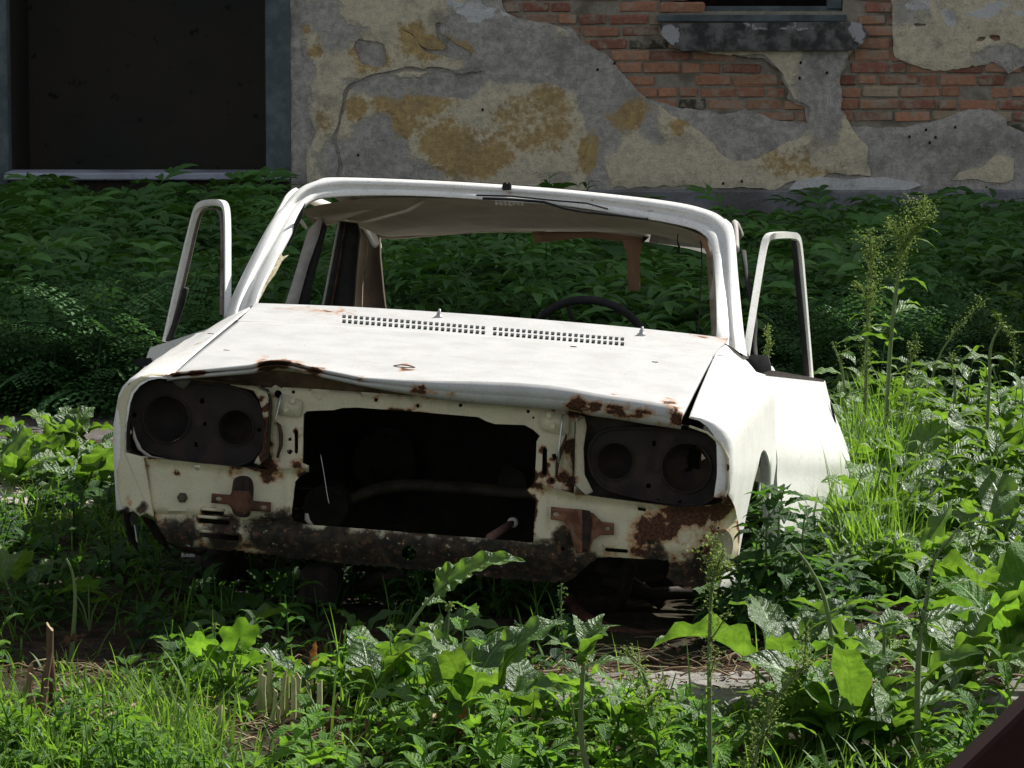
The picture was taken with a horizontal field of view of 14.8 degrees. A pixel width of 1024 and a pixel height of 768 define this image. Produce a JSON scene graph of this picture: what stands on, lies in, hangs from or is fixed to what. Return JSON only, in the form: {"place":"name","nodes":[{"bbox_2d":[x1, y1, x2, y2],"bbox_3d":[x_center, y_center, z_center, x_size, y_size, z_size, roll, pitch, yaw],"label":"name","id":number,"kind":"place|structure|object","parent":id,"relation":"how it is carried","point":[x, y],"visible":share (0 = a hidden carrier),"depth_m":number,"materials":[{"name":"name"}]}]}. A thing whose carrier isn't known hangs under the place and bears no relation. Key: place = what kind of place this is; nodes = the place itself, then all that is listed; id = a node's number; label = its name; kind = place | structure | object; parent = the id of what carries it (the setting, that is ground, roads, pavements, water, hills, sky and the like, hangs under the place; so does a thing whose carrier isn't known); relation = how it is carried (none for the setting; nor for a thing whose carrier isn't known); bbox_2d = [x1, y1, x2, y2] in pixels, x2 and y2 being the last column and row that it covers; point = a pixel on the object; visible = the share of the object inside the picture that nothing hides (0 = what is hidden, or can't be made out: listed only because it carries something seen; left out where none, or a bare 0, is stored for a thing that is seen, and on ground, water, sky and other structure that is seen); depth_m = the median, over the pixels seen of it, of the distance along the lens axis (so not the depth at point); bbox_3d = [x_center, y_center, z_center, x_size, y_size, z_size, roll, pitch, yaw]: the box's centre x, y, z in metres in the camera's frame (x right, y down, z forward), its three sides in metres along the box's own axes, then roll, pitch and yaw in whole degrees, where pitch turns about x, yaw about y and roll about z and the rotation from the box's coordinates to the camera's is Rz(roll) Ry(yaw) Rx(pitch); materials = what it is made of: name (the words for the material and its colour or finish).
{"place":"outdoors","nodes":[
{"label":"outdoors","id":0,"kind":"place"},
{"bbox_2d":[0,483,146,513],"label":"path","id":1,"kind":"structure","parent":0,"point":[3,489],"depth_m":12.56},
{"bbox_2d":[0,471,627,672],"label":"grass","id":2,"kind":"structure","parent":0,"point":[37,517],"depth_m":10.46,"materials":[{"name":"plant"}]},
{"bbox_2d":[0,411,711,440],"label":"paving","id":3,"kind":"structure","parent":0,"point":[95,434],"depth_m":14.53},
{"bbox_2d":[0,236,1004,767],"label":"ground","id":4,"kind":"structure","parent":0,"point":[594,598],"depth_m":10.26,"materials":[{"name":"soil"}]},
{"bbox_2d":[0,435,35,447],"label":"burdock","id":5,"kind":"object","parent":4,"relation":"on","point":[29,439],"visible":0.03,"depth_m":13.21,"materials":[{"name":"green plant"}]},
{"bbox_2d":[0,705,39,730],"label":"mallow","id":6,"kind":"object","parent":4,"relation":"on","point":[28,708],"visible":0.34,"depth_m":8.69,"materials":[{"name":"green plant"}]},
{"bbox_2d":[0,423,65,487],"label":"burdock","id":7,"kind":"object","parent":4,"relation":"on","point":[16,457],"visible":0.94,"depth_m":12.77,"materials":[{"name":"green plant"}]},
{"bbox_2d":[0,416,85,448],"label":"burdock","id":8,"kind":"object","parent":4,"relation":"on","point":[11,423],"visible":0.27,"depth_m":13.45,"materials":[{"name":"green plant"}]},
{"bbox_2d":[26,622,63,714],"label":"cut stalk clump","id":9,"kind":"object","parent":4,"relation":"on","point":[47,684],"visible":0.71,"depth_m":9.04,"materials":[{"name":"plant"}]},
{"bbox_2d":[0,431,94,480],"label":"burdock","id":10,"kind":"object","parent":4,"relation":"on","point":[58,442],"visible":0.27,"depth_m":12.98,"materials":[{"name":"green plant"}]},
{"bbox_2d":[0,543,114,616],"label":"dock plant","id":11,"kind":"object","parent":4,"relation":"on","point":[16,566],"visible":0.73,"depth_m":10.39,"materials":[{"name":"green plant"}]},
{"bbox_2d":[21,405,112,449],"bbox_3d":[-1.522,0.164,13.607,0.333,0.156,0.322,0,6,0],"label":"burdock","id":12,"kind":"object","parent":4,"relation":"on","point":[79,417],"visible":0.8,"depth_m":13.66,"materials":[{"name":"green plant"}]},
{"bbox_2d":[27,447,114,492],"bbox_3d":[-1.358,0.268,12.726,0.406,0.185,0.394,0,6,0],"label":"burdock","id":13,"kind":"object","parent":4,"relation":"on","point":[98,463],"visible":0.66,"depth_m":12.65,"materials":[{"name":"green plant"}]},
{"bbox_2d":[66,558,76,662],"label":"bare stalk","id":14,"kind":"object","parent":4,"relation":"on","point":[72,644],"visible":0.91,"depth_m":9.83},
{"bbox_2d":[59,633,86,664],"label":"dead leaf","id":15,"kind":"object","parent":4,"relation":"on","point":[72,638],"visible":0.98,"depth_m":9.76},
{"bbox_2d":[66,574,105,630],"bbox_3d":[-1.108,0.569,10.284,0.109,0.154,0.051,3,7,23],"label":"mallow","id":16,"kind":"object","parent":4,"relation":"on","point":[86,582],"visible":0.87,"depth_m":10.28,"materials":[{"name":"green plant"}]},
{"bbox_2d":[64,439,142,475],"bbox_3d":[-1.323,0.247,13.053,0.384,0.145,0.276,0,6,0],"label":"burdock","id":17,"kind":"object","parent":4,"relation":"on","point":[87,448],"visible":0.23,"depth_m":13.04,"materials":[{"name":"green plant"}]},
{"bbox_2d":[118,710,156,734],"bbox_3d":[-0.829,0.757,8.651,0.088,0.083,0.103,1,6,12],"label":"mallow","id":18,"kind":"object","parent":4,"relation":"on","point":[146,718],"visible":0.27,"depth_m":8.67,"materials":[{"name":"green plant"}]},
{"bbox_2d":[136,619,211,663],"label":"dock plant","id":19,"kind":"object","parent":4,"relation":"on","point":[192,627],"visible":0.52,"depth_m":9.79,"materials":[{"name":"green plant"}]},
{"bbox_2d":[154,703,224,744],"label":"cut stalk clump","id":20,"kind":"object","parent":4,"relation":"on","point":[218,711],"visible":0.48,"depth_m":8.71,"materials":[{"name":"plant"}]},
{"bbox_2d":[185,617,291,703],"bbox_3d":[-0.636,0.644,9.205,0.249,0.206,0.087,-2,7,-15],"label":"mallow","id":21,"kind":"object","parent":4,"relation":"on","point":[243,631],"visible":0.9,"depth_m":9.20,"materials":[{"name":"green plant"}]},
{"bbox_2d":[190,603,301,637],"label":"dock plant","id":22,"kind":"object","parent":4,"relation":"on","point":[264,610],"visible":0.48,"depth_m":9.97,"materials":[{"name":"green plant"}]},
{"bbox_2d":[228,647,326,690],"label":"nettle","id":23,"kind":"object","parent":4,"relation":"on","point":[264,667],"visible":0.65,"depth_m":9.26,"materials":[{"name":"green plant"}]},
{"bbox_2d":[262,656,301,691],"bbox_3d":[-0.540,0.686,9.347,0.111,0.094,0.059,0,6,0],"label":"mallow","id":24,"kind":"object","parent":4,"relation":"on","point":[297,664],"visible":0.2,"depth_m":9.35,"materials":[{"name":"green plant"}]},
{"bbox_2d":[0,473,568,654],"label":"weed growth","id":25,"kind":"object","parent":4,"relation":"on","point":[41,607],"visible":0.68,"depth_m":10.51,"materials":[{"name":"green plant"}]},
{"bbox_2d":[256,661,339,730],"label":"cut stalk clump","id":26,"kind":"object","parent":4,"relation":"on","point":[284,700],"visible":0.66,"depth_m":9.01,"materials":[{"name":"plant"}]},
{"bbox_2d":[256,647,348,698],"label":"dock plant","id":27,"kind":"object","parent":4,"relation":"on","point":[277,657],"visible":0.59,"depth_m":9.14,"materials":[{"name":"green plant"}]},
{"bbox_2d":[308,641,317,692],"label":"dead leaf","id":28,"kind":"object","parent":4,"relation":"on","point":[313,651],"visible":0.66,"depth_m":9.33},
{"bbox_2d":[325,707,341,732],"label":"dead leaf","id":29,"kind":"object","parent":4,"relation":"on","point":[328,726],"visible":0.66,"depth_m":8.66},
{"bbox_2d":[364,717,369,750],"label":"cut stalk","id":30,"kind":"object","parent":4,"relation":"on","point":[366,723],"visible":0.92,"depth_m":8.68,"materials":[{"name":"plant"}]},
{"bbox_2d":[335,609,405,629],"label":"dock plant","id":31,"kind":"object","parent":4,"relation":"on","point":[380,615],"visible":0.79,"depth_m":9.96,"materials":[{"name":"green plant"}]},
{"bbox_2d":[305,625,449,703],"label":"dock plant","id":32,"kind":"object","parent":4,"relation":"on","point":[372,660],"visible":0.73,"depth_m":9.05,"materials":[{"name":"green plant"}]},
{"bbox_2d":[384,623,404,680],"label":"spent flower stalk","id":33,"kind":"object","parent":4,"relation":"on","point":[392,626],"visible":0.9,"depth_m":9.03,"materials":[{"name":"green plant"}]},
{"bbox_2d":[354,634,436,708],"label":"dock plant","id":34,"kind":"object","parent":4,"relation":"on","point":[409,657],"visible":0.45,"depth_m":9.07,"materials":[{"name":"green plant"}]},
{"bbox_2d":[437,601,455,708],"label":"spent flower stalk","id":35,"kind":"object","parent":4,"relation":"on","point":[449,606],"visible":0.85,"depth_m":9.09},
{"bbox_2d":[392,608,502,638],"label":"dock plant","id":36,"kind":"object","parent":4,"relation":"on","point":[440,624],"visible":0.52,"depth_m":9.73,"materials":[{"name":"green plant"}]},
{"bbox_2d":[395,550,524,644],"bbox_3d":[-0.148,0.564,9.326,0.359,0.342,0.067,0,6,0],"label":"arching dock","id":37,"kind":"object","parent":4,"relation":"on","point":[450,576],"visible":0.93,"depth_m":9.32,"materials":[{"name":"green plant"}]},
{"bbox_2d":[456,707,466,748],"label":"dead leaf","id":38,"kind":"object","parent":4,"relation":"on","point":[461,715],"visible":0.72,"depth_m":8.61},
{"bbox_2d":[361,615,565,732],"bbox_3d":[-0.107,0.664,8.680,0.455,0.278,0.442,0,6,0],"label":"dock plant","id":39,"kind":"object","parent":4,"relation":"on","point":[496,654],"visible":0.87,"depth_m":8.71,"materials":[{"name":"green plant"}]},
{"bbox_2d":[113,177,849,632],"bbox_3d":[-0.054,0.021,12.201,2.220,1.268,4.353,4,1,6],"label":"wrecked car","id":40,"kind":"object","parent":4,"relation":"on","point":[297,425],"visible":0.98,"depth_m":10.60,"materials":[{"name":"paint"}]},
{"bbox_2d":[0,369,1020,673],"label":"ground cover","id":41,"kind":"object","parent":4,"relation":"on","point":[204,585],"visible":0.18,"depth_m":10.67,"materials":[{"name":"green plant"}]},
{"bbox_2d":[0,459,1022,767],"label":"grass","id":42,"kind":"structure","parent":4,"relation":"on","point":[200,725],"depth_m":8.65,"materials":[{"name":"plant"}]},
{"bbox_2d":[0,0,1023,231],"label":"house","id":43,"kind":"structure","parent":4,"relation":"on","point":[741,105],"depth_m":24.64,"materials":[{"name":"paint"}]},
{"bbox_2d":[0,0,291,227],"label":"doorway","id":44,"kind":"structure","parent":43,"relation":"in","point":[277,12],"depth_m":24.56,"materials":[{"name":"blue wood"}]},
{"bbox_2d":[657,0,868,50],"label":"window","id":45,"kind":"structure","parent":43,"relation":"in","point":[758,32],"depth_m":24.50,"materials":[{"name":"grey wood"}]},
{"bbox_2d":[0,163,1023,391],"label":"elder thicket","id":46,"kind":"object","parent":4,"relation":"on","point":[35,224],"visible":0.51,"depth_m":17.44,"materials":[{"name":"green plant"}]},
{"bbox_2d":[0,245,1023,419],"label":"fern undergrowth","id":47,"kind":"object","parent":4,"relation":"on","point":[86,371],"visible":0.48,"depth_m":15.00,"materials":[{"name":"green plant"}]},
{"bbox_2d":[0,431,1023,767],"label":"ground cover","id":48,"kind":"object","parent":4,"relation":"on","point":[906,577],"visible":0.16,"depth_m":8.77,"materials":[{"name":"green plant"}]},
{"bbox_2d":[0,541,1023,767],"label":"leaf litter","id":49,"kind":"object","parent":4,"relation":"on","point":[649,661],"visible":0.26,"depth_m":9.43,"materials":[{"name":"plant"}]},
{"bbox_2d":[0,527,1023,767],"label":"weed growth","id":50,"kind":"object","parent":4,"relation":"on","point":[669,752],"visible":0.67,"depth_m":8.46,"materials":[{"name":"green plant"}]},
{"bbox_2d":[1,634,1023,758],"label":"dry straw","id":51,"kind":"object","parent":4,"relation":"on","point":[728,658],"visible":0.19,"depth_m":9.38,"materials":[{"name":"plant"}]},
{"bbox_2d":[433,659,601,738],"bbox_3d":[-0.002,0.714,8.805,0.353,0.159,0.332,-3,7,-22],"label":"dock plant","id":52,"kind":"object","parent":4,"relation":"on","point":[524,668],"visible":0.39,"depth_m":8.80,"materials":[{"name":"green plant"}]},
{"bbox_2d":[549,583,575,673],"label":"flowering dock","id":53,"kind":"object","parent":4,"relation":"on","point":[562,637],"visible":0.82,"depth_m":9.32,"materials":[{"name":"green plant"}]},
{"bbox_2d":[541,693,589,760],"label":"flowering dock","id":54,"kind":"object","parent":4,"relation":"on","point":[558,721],"visible":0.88,"depth_m":8.47,"materials":[{"name":"green plant"}]},
{"bbox_2d":[543,614,643,767],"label":"flowering dock","id":55,"kind":"object","parent":4,"relation":"on","point":[588,634],"visible":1,"depth_m":8.14,"materials":[{"name":"green plant"}]},
{"bbox_2d":[531,664,734,760],"bbox_3d":[0.296,0.723,8.559,0.375,0.202,0.396,-4,7,-32],"label":"dock plant","id":56,"kind":"object","parent":4,"relation":"on","point":[629,710],"visible":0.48,"depth_m":8.56,"materials":[{"name":"green plant"}]},
{"bbox_2d":[614,643,680,763],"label":"flowering dock","id":57,"kind":"object","parent":4,"relation":"on","point":[649,693],"visible":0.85,"depth_m":8.25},
{"bbox_2d":[686,532,740,767],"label":"flowering dock","id":58,"kind":"object","parent":4,"relation":"on","point":[717,567],"visible":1,"depth_m":8.13,"materials":[{"name":"plant"}]},
{"bbox_2d":[691,590,759,654],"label":"nettle","id":59,"kind":"object","parent":4,"relation":"on","point":[721,604],"visible":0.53,"depth_m":9.93,"materials":[{"name":"green plant"}]},
{"bbox_2d":[694,557,775,640],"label":"nettle","id":60,"kind":"object","parent":4,"relation":"on","point":[736,593],"visible":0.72,"depth_m":9.91,"materials":[{"name":"green plant"}]},
{"bbox_2d":[474,670,1023,720],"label":"kerb","id":61,"kind":"structure","parent":4,"relation":"on","point":[727,694],"depth_m":9.16,"materials":[{"name":"concrete"}]},
{"bbox_2d":[717,522,786,643],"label":"nettle","id":62,"kind":"object","parent":4,"relation":"on","point":[756,545],"visible":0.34,"depth_m":10.04,"materials":[{"name":"green plant"}]},
{"bbox_2d":[651,594,865,693],"bbox_3d":[0.630,0.635,9.091,0.461,0.258,0.446,4,8,34],"label":"dock plant","id":63,"kind":"object","parent":4,"relation":"on","point":[778,629],"visible":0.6,"depth_m":9.11,"materials":[{"name":"green plant"}]},
{"bbox_2d":[750,323,774,357],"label":"flowering dock","id":64,"kind":"object","parent":4,"relation":"on","point":[768,339],"visible":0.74,"depth_m":13.88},
{"bbox_2d":[722,483,812,626],"bbox_3d":[0.643,0.461,9.958,0.190,0.418,0.159,6,9,42],"label":"nettle","id":65,"kind":"object","parent":4,"relation":"on","point":[758,572],"visible":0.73,"depth_m":9.95,"materials":[{"name":"green plant"}]},
{"bbox_2d":[739,589,813,649],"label":"nettle","id":66,"kind":"object","parent":4,"relation":"on","point":[790,607],"visible":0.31,"depth_m":9.86,"materials":[{"name":"green plant"}]},
{"bbox_2d":[736,623,817,767],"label":"flowering dock","id":67,"kind":"object","parent":4,"relation":"on","point":[754,757],"visible":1,"depth_m":8.15,"materials":[{"name":"green plant"}]},
{"bbox_2d":[742,483,830,629],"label":"nettle","id":68,"kind":"object","parent":4,"relation":"on","point":[773,541],"visible":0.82,"depth_m":9.91,"materials":[{"name":"green plant"}]},
{"bbox_2d":[759,555,825,620],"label":"nettle","id":69,"kind":"object","parent":4,"relation":"on","point":[799,585],"visible":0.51,"depth_m":9.96,"materials":[{"name":"green plant"}]},
{"bbox_2d":[764,502,848,612],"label":"nettle","id":70,"kind":"object","parent":4,"relation":"on","point":[812,519],"visible":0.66,"depth_m":9.99,"materials":[{"name":"green plant"}]},
{"bbox_2d":[739,655,895,755],"bbox_3d":[0.676,0.703,8.671,0.323,0.226,0.440,3,7,25],"label":"dock plant","id":71,"kind":"object","parent":4,"relation":"on","point":[822,708],"visible":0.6,"depth_m":8.62,"materials":[{"name":"green plant"}]},
{"bbox_2d":[794,559,856,639],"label":"nettle","id":72,"kind":"object","parent":4,"relation":"on","point":[836,583],"visible":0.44,"depth_m":10.04,"materials":[{"name":"green plant"}]},
{"bbox_2d":[769,542,895,742],"bbox_3d":[0.713,0.577,8.724,0.298,0.460,0.042,-1,6,-9],"label":"flowering dock","id":73,"kind":"object","parent":4,"relation":"on","point":[828,618],"visible":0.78,"depth_m":8.71,"materials":[{"name":"green plant"}]},
{"bbox_2d":[803,356,878,394],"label":"dock plant","id":74,"kind":"object","parent":4,"relation":"on","point":[833,363],"visible":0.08,"depth_m":14.98,"materials":[{"name":"green plant"}]},
{"bbox_2d":[736,643,950,753],"bbox_3d":[0.729,0.675,8.578,0.363,0.296,0.470,-6,9,-42],"label":"dock plant","id":75,"kind":"object","parent":4,"relation":"on","point":[852,673],"visible":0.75,"depth_m":8.52,"materials":[{"name":"green plant"}]},
{"bbox_2d":[813,341,880,422],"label":"flowering dock","id":76,"kind":"object","parent":4,"relation":"on","point":[848,354],"visible":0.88,"depth_m":13.61,"materials":[{"name":"green plant"}]},
{"bbox_2d":[815,560,882,634],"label":"nettle","id":77,"kind":"object","parent":4,"relation":"on","point":[860,588],"visible":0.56,"depth_m":10.12,"materials":[{"name":"green plant"}]},
{"bbox_2d":[791,597,908,679],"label":"dock plant","id":78,"kind":"object","parent":4,"relation":"on","point":[843,628],"visible":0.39,"depth_m":9.31,"materials":[{"name":"green plant"}]},
{"bbox_2d":[829,227,899,441],"bbox_3d":[1.146,-0.104,12.992,0.276,0.840,0.148,0,6,0],"label":"flowering dock","id":79,"kind":"object","parent":4,"relation":"on","point":[869,297],"visible":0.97,"depth_m":12.97,"materials":[{"name":"green plant"}]},
{"bbox_2d":[821,460,929,514],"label":"dock plant","id":80,"kind":"object","parent":4,"relation":"on","point":[851,468],"visible":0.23,"depth_m":11.81,"materials":[{"name":"green plant"}]},
{"bbox_2d":[810,608,943,744],"bbox_3d":[0.810,0.653,8.781,0.294,0.301,0.102,-2,7,-17],"label":"flowering dock","id":81,"kind":"object","parent":4,"relation":"on","point":[888,616],"visible":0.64,"depth_m":8.76,"materials":[{"name":"green plant"}]},
{"bbox_2d":[844,190,940,440],"bbox_3d":[1.238,-0.143,12.836,0.320,0.976,0.157,0,6,0],"label":"flowering dock","id":82,"kind":"object","parent":4,"relation":"on","point":[905,242],"visible":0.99,"depth_m":12.82,"materials":[{"name":"green plant"}]},
{"bbox_2d":[831,359,967,407],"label":"dock plant","id":83,"kind":"object","parent":4,"relation":"on","point":[896,379],"visible":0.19,"depth_m":14.48,"materials":[{"name":"green plant"}]},
{"bbox_2d":[867,333,935,426],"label":"flowering dock","id":84,"kind":"object","parent":4,"relation":"on","point":[918,376],"visible":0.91,"depth_m":13.32,"materials":[{"name":"green plant"}]},
{"bbox_2d":[785,245,1023,672],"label":"weed growth","id":85,"kind":"object","parent":4,"relation":"on","point":[1003,412],"visible":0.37,"depth_m":11.93,"materials":[{"name":"green plant"}]},
{"bbox_2d":[847,419,971,487],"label":"dock plant","id":86,"kind":"object","parent":4,"relation":"on","point":[937,426],"visible":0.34,"depth_m":12.41,"materials":[{"name":"green plant"}]},
{"bbox_2d":[825,644,995,751],"bbox_3d":[0.875,0.692,8.676,0.383,0.256,0.523,0,6,0],"label":"dock plant","id":87,"kind":"object","parent":4,"relation":"on","point":[903,701],"visible":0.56,"depth_m":8.65,"materials":[{"name":"green plant"}]},
{"bbox_2d":[800,202,1023,317],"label":"fern undergrowth","id":88,"kind":"object","parent":4,"relation":"on","point":[815,233],"visible":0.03,"depth_m":19.51,"materials":[{"name":"green plant"}]},
{"bbox_2d":[829,589,1023,693],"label":"dock plant","id":89,"kind":"object","parent":4,"relation":"on","point":[954,635],"visible":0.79,"depth_m":9.11,"materials":[{"name":"green plant"}]},
{"bbox_2d":[861,498,994,582],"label":"dock plant","id":90,"kind":"object","parent":4,"relation":"on","point":[939,518],"visible":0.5,"depth_m":10.92,"materials":[{"name":"green plant"}]},
{"bbox_2d":[895,294,988,408],"bbox_3d":[1.529,-0.061,14.064,0.344,0.538,0.078,1,6,9],"label":"flowering dock","id":91,"kind":"object","parent":4,"relation":"on","point":[943,366],"visible":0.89,"depth_m":14.04,"materials":[{"name":"green plant"}]},
{"bbox_2d":[888,529,996,765],"bbox_3d":[0.919,0.571,8.370,0.256,0.533,0.080,-3,7,-23],"label":"flowering dock","id":92,"kind":"object","parent":4,"relation":"on","point":[924,617],"visible":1,"depth_m":8.35,"materials":[{"name":"green plant"}]},
{"bbox_2d":[885,549,1005,593],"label":"dock plant","id":93,"kind":"object","parent":4,"relation":"on","point":[969,564],"visible":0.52,"depth_m":10.10,"materials":[{"name":"green plant"}]},
{"bbox_2d":[903,347,1002,439],"bbox_3d":[1.466,0.098,13.057,0.361,0.437,0.105,0,6,0],"label":"flowering dock","id":94,"kind":"object","parent":4,"relation":"on","point":[935,400],"visible":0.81,"depth_m":13.06,"materials":[{"name":"green plant"}]},
{"bbox_2d":[886,536,1023,677],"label":"dock plant","id":95,"kind":"object","parent":4,"relation":"on","point":[1008,621],"visible":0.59,"depth_m":9.36,"materials":[{"name":"green plant"}]},
{"bbox_2d":[905,438,1007,506],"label":"dock plant","id":96,"kind":"object","parent":4,"relation":"on","point":[931,482],"visible":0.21,"depth_m":12.11,"materials":[{"name":"green plant"}]},
{"bbox_2d":[900,377,1018,418],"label":"dock plant","id":97,"kind":"object","parent":4,"relation":"on","point":[959,396],"visible":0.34,"depth_m":14.02,"materials":[{"name":"green plant"}]},
{"bbox_2d":[922,409,1023,472],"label":"dock plant","id":98,"kind":"object","parent":4,"relation":"on","point":[1012,430],"visible":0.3,"depth_m":12.65,"materials":[{"name":"green plant"}]},
{"bbox_2d":[936,465,1023,555],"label":"dock plant","id":99,"kind":"object","parent":4,"relation":"on","point":[991,487],"visible":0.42,"depth_m":11.11,"materials":[{"name":"green plant"}]},
{"bbox_2d":[945,692,1023,767],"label":"rusty beam","id":100,"kind":"structure","parent":4,"relation":"on","point":[998,742],"depth_m":7.67,"materials":[{"name":"metal"}]},
{"bbox_2d":[956,376,1023,408],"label":"dock plant","id":101,"kind":"object","parent":4,"relation":"on","point":[1014,383],"visible":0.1,"depth_m":14.17,"materials":[{"name":"green plant"}]},
{"bbox_2d":[958,313,1023,464],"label":"flowering dock","id":102,"kind":"object","parent":4,"relation":"on","point":[970,355],"visible":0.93,"depth_m":12.54,"materials":[{"name":"green plant"}]},
{"bbox_2d":[787,351,1023,606],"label":"grass","id":103,"kind":"structure","parent":0,"point":[901,588],"depth_m":11.47,"materials":[{"name":"plant"}]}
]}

